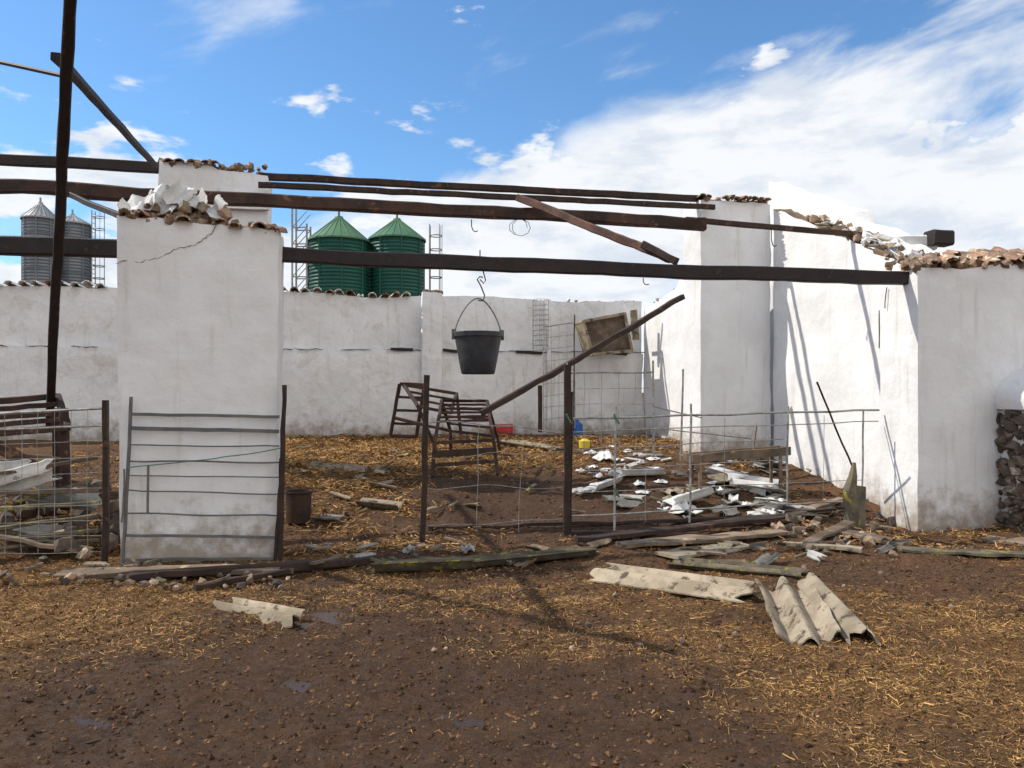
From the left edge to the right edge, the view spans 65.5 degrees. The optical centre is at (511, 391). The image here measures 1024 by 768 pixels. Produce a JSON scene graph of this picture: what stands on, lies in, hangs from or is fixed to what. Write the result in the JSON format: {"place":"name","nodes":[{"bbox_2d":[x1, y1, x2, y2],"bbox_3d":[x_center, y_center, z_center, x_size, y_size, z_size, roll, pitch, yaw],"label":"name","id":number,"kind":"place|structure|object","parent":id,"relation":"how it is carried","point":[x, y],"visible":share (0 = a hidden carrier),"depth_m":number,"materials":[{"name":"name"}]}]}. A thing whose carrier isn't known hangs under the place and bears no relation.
{"place":"outdoors","nodes":[
{"label":"outdoors","id":0,"kind":"place"},
{"bbox_2d":[0,393,1023,767],"bbox_3d":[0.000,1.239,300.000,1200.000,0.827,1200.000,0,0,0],"label":"ground","id":1,"kind":"structure","parent":0,"point":[536,501],"depth_m":4.75,"materials":[{"name":"brown soil"}]},
{"bbox_2d":[20,197,53,286],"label":"grain silo","id":2,"kind":"object","parent":1,"relation":"on","point":[37,220],"visible":0.2,"depth_m":49.15,"materials":[{"name":"silver metal"}]},
{"bbox_2d":[0,453,97,553],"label":"timber pile","id":3,"kind":"object","parent":1,"relation":"on","point":[32,542],"visible":0.81,"depth_m":7.70,"materials":[{"name":"grey wood"}]},
{"bbox_2d":[0,400,109,561],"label":"wire fence","id":4,"kind":"object","parent":1,"relation":"on","point":[105,409],"visible":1,"depth_m":7.41,"materials":[{"name":"metal"}]},
{"bbox_2d":[0,479,120,563],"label":"rubble heap","id":5,"kind":"object","parent":1,"relation":"on","point":[63,544],"visible":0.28,"depth_m":8.37,"materials":[{"name":"stone"}]},
{"bbox_2d":[0,392,70,489],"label":"rack","id":6,"kind":"object","parent":5,"relation":"on","point":[61,438],"visible":0.73,"depth_m":8.44,"materials":[{"name":"metal"}]},
{"bbox_2d":[0,459,100,543],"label":"broken roof sheet","id":7,"kind":"object","parent":5,"relation":"on","point":[28,481],"visible":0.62,"depth_m":8.04,"materials":[{"name":"white concrete"}]},
{"bbox_2d":[62,209,104,286],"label":"grain silo","id":8,"kind":"object","parent":1,"relation":"on","point":[78,270],"visible":0.14,"depth_m":51.41,"materials":[{"name":"silver metal"}]},
{"bbox_2d":[116,200,287,564],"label":"whitewashed pillar","id":9,"kind":"structure","parent":1,"relation":"on","point":[200,327],"depth_m":7.52,"materials":[{"name":"paint"}]},
{"bbox_2d":[0,235,116,257],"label":"roof beam","id":10,"kind":"structure","parent":9,"relation":"attached to","point":[43,246],"depth_m":7.49,"materials":[{"name":"wood"}]},
{"bbox_2d":[115,225,216,263],"bbox_3d":[-3.235,-1.383,7.458,0.893,0.394,0.009,0,0,-12],"label":"crack","id":11,"kind":"object","parent":9,"relation":"attached to","point":[170,252],"visible":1,"depth_m":7.46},
{"bbox_2d":[117,179,227,218],"bbox_3d":[-3.221,-1.832,7.634,0.970,0.430,0.400,0,0,-16],"label":"masonry","id":12,"kind":"object","parent":9,"relation":"on","point":[167,198],"visible":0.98,"depth_m":7.57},
{"bbox_2d":[120,385,285,563],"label":"iron gate","id":13,"kind":"structure","parent":9,"relation":"attached to","point":[277,542],"depth_m":7.47,"materials":[{"name":"metal"}]},
{"bbox_2d":[283,246,908,284],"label":"roof beam","id":14,"kind":"structure","parent":9,"relation":"attached to","point":[345,257],"depth_m":8.52,"materials":[{"name":"wood"}]},
{"bbox_2d":[451,250,503,374],"bbox_3d":[-0.357,-0.837,8.363,0.550,1.304,0.528,0,0,0],"label":"hanging bucket","id":15,"kind":"object","parent":14,"relation":"hanging from","point":[478,351],"visible":0.99,"depth_m":8.19,"materials":[{"name":"black rubber"}]},
{"bbox_2d":[640,241,679,263],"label":"roof beam","id":16,"kind":"structure","parent":14,"relation":"on","point":[661,254],"depth_m":8.82,"materials":[{"name":"wood"}]},
{"bbox_2d":[515,194,668,262],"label":"roof beam","id":17,"kind":"structure","parent":16,"relation":"on","point":[578,222],"depth_m":9.52,"materials":[{"name":"brown wood"}]},
{"bbox_2d":[157,157,271,225],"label":"whitewashed pillar","id":18,"kind":"structure","parent":1,"relation":"on","point":[208,175],"depth_m":11.35,"materials":[{"name":"paint"}]},
{"bbox_2d":[0,154,158,173],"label":"roof beam","id":19,"kind":"structure","parent":18,"relation":"attached to","point":[128,166],"depth_m":11.13,"materials":[{"name":"wood"}]},
{"bbox_2d":[0,52,157,217],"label":"roof brace","id":20,"kind":"object","parent":19,"relation":"attached to","point":[82,85],"visible":0.84,"depth_m":7.76,"materials":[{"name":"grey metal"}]},
{"bbox_2d":[258,172,714,209],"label":"roof beam","id":21,"kind":"structure","parent":18,"relation":"attached to","point":[428,188],"depth_m":12.10,"materials":[{"name":"wood"}]},
{"bbox_2d":[213,597,304,627],"bbox_3d":[-1.816,1.561,5.659,0.879,0.093,0.206,0,0,30],"label":"corrugated roof sheet","id":22,"kind":"object","parent":1,"relation":"on","point":[287,616],"visible":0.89,"depth_m":5.61,"materials":[{"name":"beige concrete"}]},
{"bbox_2d":[284,489,311,523],"bbox_3d":[-2.436,1.307,9.090,0.310,0.360,0.310,0,0,0],"label":"rusty pail","id":23,"kind":"object","parent":1,"relation":"on","point":[298,506],"visible":1,"depth_m":8.97,"materials":[{"name":"metal"}]},
{"bbox_2d":[65,584,535,743],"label":"puddle","id":24,"kind":"object","parent":1,"relation":"on","point":[327,617],"visible":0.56,"depth_m":4.35,"materials":[{"name":"grey liquid"}]},
{"bbox_2d":[291,209,310,292],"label":"silo access tower","id":25,"kind":"structure","parent":1,"relation":"on","point":[296,245],"depth_m":43.58,"materials":[{"name":"grey metal"}]},
{"bbox_2d":[0,280,644,441],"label":"whitewashed wall","id":26,"kind":"structure","parent":1,"relation":"on","point":[350,362],"depth_m":15.65,"materials":[{"name":"paint"}]},
{"bbox_2d":[575,312,632,355],"bbox_3d":[1.862,-1.158,16.174,1.085,0.894,0.587,0,0,-12],"label":"broken window box","id":27,"kind":"object","parent":26,"relation":"attached to","point":[592,332],"visible":0.88,"depth_m":15.99,"materials":[{"name":"brown wood"}]},
{"bbox_2d":[630,310,639,339],"bbox_3d":[2.612,-1.359,16.074,0.539,0.606,0.191,0,0,24],"label":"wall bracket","id":28,"kind":"object","parent":26,"relation":"attached to","point":[634,318],"depth_m":16.10,"materials":[{"name":"beige wood"}]},
{"bbox_2d":[308,212,369,297],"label":"grain silo","id":29,"kind":"object","parent":1,"relation":"on","point":[338,232],"visible":0.22,"depth_m":43.69,"materials":[{"name":"green metal"}]},
{"bbox_2d":[368,215,442,296],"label":"grain silo","id":30,"kind":"object","parent":1,"relation":"on","point":[397,235],"visible":0.3,"depth_m":44.76,"materials":[{"name":"green metal"}]},
{"bbox_2d":[389,382,462,450],"bbox_3d":[-1.407,0.385,12.737,1.225,1.082,0.855,0,0,0],"label":"rusty hay rack","id":31,"kind":"object","parent":1,"relation":"on","point":[414,399],"visible":0.79,"depth_m":12.90,"materials":[{"name":"brown metal"}]},
{"bbox_2d":[0,443,897,585],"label":"scattered debris","id":32,"kind":"object","parent":1,"relation":"on","point":[627,500],"visible":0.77,"depth_m":9.82,"materials":[{"name":"grey wood"}]},
{"bbox_2d":[430,399,500,476],"bbox_3d":[-0.643,0.636,11.955,0.949,1.064,2.179,0,0,0],"label":"rusty hay rack","id":33,"kind":"object","parent":1,"relation":"on","point":[489,418],"visible":0.97,"depth_m":11.56,"materials":[{"name":"brown metal"}]},
{"bbox_2d":[419,365,572,543],"bbox_3d":[-0.153,0.664,8.562,1.723,1.920,0.105,0,0,-17],"label":"wire fence","id":34,"kind":"object","parent":1,"relation":"on","point":[567,456],"visible":1,"depth_m":8.73,"materials":[{"name":"metal"}]},
{"bbox_2d":[489,424,512,434],"bbox_3d":[-0.242,0.761,16.198,0.468,0.248,0.309,0,0,-12],"label":"red crate","id":35,"kind":"object","parent":1,"relation":"on","point":[501,430],"visible":0.4,"depth_m":16.07,"materials":[{"name":"plastic"}]},
{"bbox_2d":[0,432,1023,767],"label":"straw","id":36,"kind":"object","parent":1,"relation":"on","point":[406,446],"visible":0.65,"depth_m":6.06,"materials":[{"name":"yellow plant"}]},
{"bbox_2d":[0,437,1023,767],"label":"dirt clods","id":37,"kind":"object","parent":1,"relation":"on","point":[410,719],"visible":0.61,"depth_m":4.83,"materials":[{"name":"brown soil"}]},
{"bbox_2d":[60,512,996,693],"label":"loose stones","id":38,"kind":"object","parent":1,"relation":"on","point":[792,520],"visible":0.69,"depth_m":6.96,"materials":[{"name":"stone"}]},
{"bbox_2d":[51,497,1023,591],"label":"fallen timber","id":39,"kind":"object","parent":1,"relation":"on","point":[666,536],"visible":0.89,"depth_m":8.16,"materials":[{"name":"wood"}]},
{"bbox_2d":[306,439,785,509],"bbox_3d":[0.182,1.192,11.178,5.559,0.620,5.107,0,0,44],"label":"broken roof sheet","id":40,"kind":"object","parent":1,"relation":"on","point":[672,501],"visible":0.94,"depth_m":11.15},
{"bbox_2d":[532,299,575,432],"bbox_3d":[0.588,-0.538,15.412,0.828,2.591,1.083,0,0,-30],"label":"wire mesh","id":41,"kind":"object","parent":1,"relation":"on","point":[541,387],"visible":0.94,"depth_m":15.14,"materials":[{"name":"metal"}]},
{"bbox_2d":[572,420,582,435],"bbox_3d":[1.312,0.722,16.010,0.220,0.340,0.220,0,0,0],"label":"blue jug","id":42,"kind":"object","parent":1,"relation":"on","point":[578,426],"visible":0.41,"depth_m":15.92,"materials":[{"name":"plastic"}]},
{"bbox_2d":[480,295,684,416],"bbox_3d":[1.173,-0.608,12.101,3.609,1.928,0.105,0,0,-27],"label":"fallen rafter","id":43,"kind":"object","parent":1,"relation":"on","point":[580,357],"visible":0.99,"depth_m":12.02,"materials":[{"name":"wood"}]},
{"bbox_2d":[579,438,589,447],"bbox_3d":[1.266,0.896,13.910,0.200,0.160,0.197,0,0,0],"label":"yellow jug","id":44,"kind":"object","parent":1,"relation":"on","point":[582,444],"visible":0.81,"depth_m":13.84,"materials":[{"name":"plastic"}]},
{"bbox_2d":[370,545,810,578],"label":"mossy planks","id":45,"kind":"object","parent":1,"relation":"on","point":[485,560],"visible":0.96,"depth_m":7.17,"materials":[{"name":"wood"}]},
{"bbox_2d":[566,360,750,459],"bbox_3d":[2.369,0.291,12.215,3.393,1.516,0.399,0,0,-28],"label":"livestock railing","id":46,"kind":"object","parent":1,"relation":"on","point":[653,424],"visible":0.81,"depth_m":11.86,"materials":[{"name":"grey metal"}]},
{"bbox_2d":[589,562,756,603],"bbox_3d":[1.275,1.546,6.509,1.528,0.113,0.368,0,0,36],"label":"corrugated roof sheet","id":47,"kind":"object","parent":1,"relation":"on","point":[713,587],"visible":0.99,"depth_m":6.43,"materials":[{"name":"beige concrete"}]},
{"bbox_2d":[565,382,879,530],"bbox_3d":[2.536,0.752,9.217,4.008,1.746,0.209,0,0,-15],"label":"livestock railing","id":48,"kind":"object","parent":1,"relation":"on","point":[615,430],"visible":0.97,"depth_m":9.17,"materials":[{"name":"metal"}]},
{"bbox_2d":[683,426,791,493],"bbox_3d":[3.094,0.963,10.931,1.555,1.005,0.302,0,0,-16],"label":"feeding trough","id":49,"kind":"object","parent":1,"relation":"on","point":[699,457],"visible":0.81,"depth_m":10.86,"materials":[{"name":"brown wood"}]},
{"bbox_2d":[755,572,880,645],"bbox_3d":[2.018,1.493,5.505,0.682,0.255,1.129,0,0,0],"label":"corrugated roof sheet","id":50,"kind":"object","parent":1,"relation":"on","point":[815,607],"visible":1,"depth_m":5.42,"materials":[{"name":"beige concrete"}]},
{"bbox_2d":[643,182,1023,533],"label":"ruined barn","id":51,"kind":"structure","parent":1,"relation":"on","point":[936,377],"depth_m":10.99,"materials":[{"name":"paint"}]},
{"bbox_2d":[0,179,872,236],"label":"roof beam","id":52,"kind":"structure","parent":51,"relation":"attached to","point":[119,192],"depth_m":9.87,"materials":[{"name":"brown wood"}]},
{"bbox_2d":[44,0,77,425],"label":"leaning steel post","id":53,"kind":"object","parent":52,"relation":"attached to","point":[67,68],"visible":0.89,"depth_m":6.70,"materials":[{"name":"brown metal"}]},
{"bbox_2d":[471,219,886,347],"bbox_3d":[2.206,-1.408,10.299,5.450,1.664,1.357,0,0,0],"label":"wire hook","id":54,"kind":"object","parent":51,"relation":"attached to","point":[648,284],"visible":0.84,"depth_m":10.24,"materials":[{"name":"metal"}]},
{"bbox_2d":[842,462,866,530],"bbox_3d":[3.980,1.234,9.222,0.318,0.837,0.205,0,0,0],"label":"broken post","id":55,"kind":"object","parent":1,"relation":"on","point":[854,500],"visible":0.87,"depth_m":9.19,"materials":[{"name":"grey wood"}]},
{"bbox_2d":[0,0,1023,392],"label":"sky","id":56,"kind":"structure","parent":0,"point":[909,113],"materials":[{"name":"blue"}]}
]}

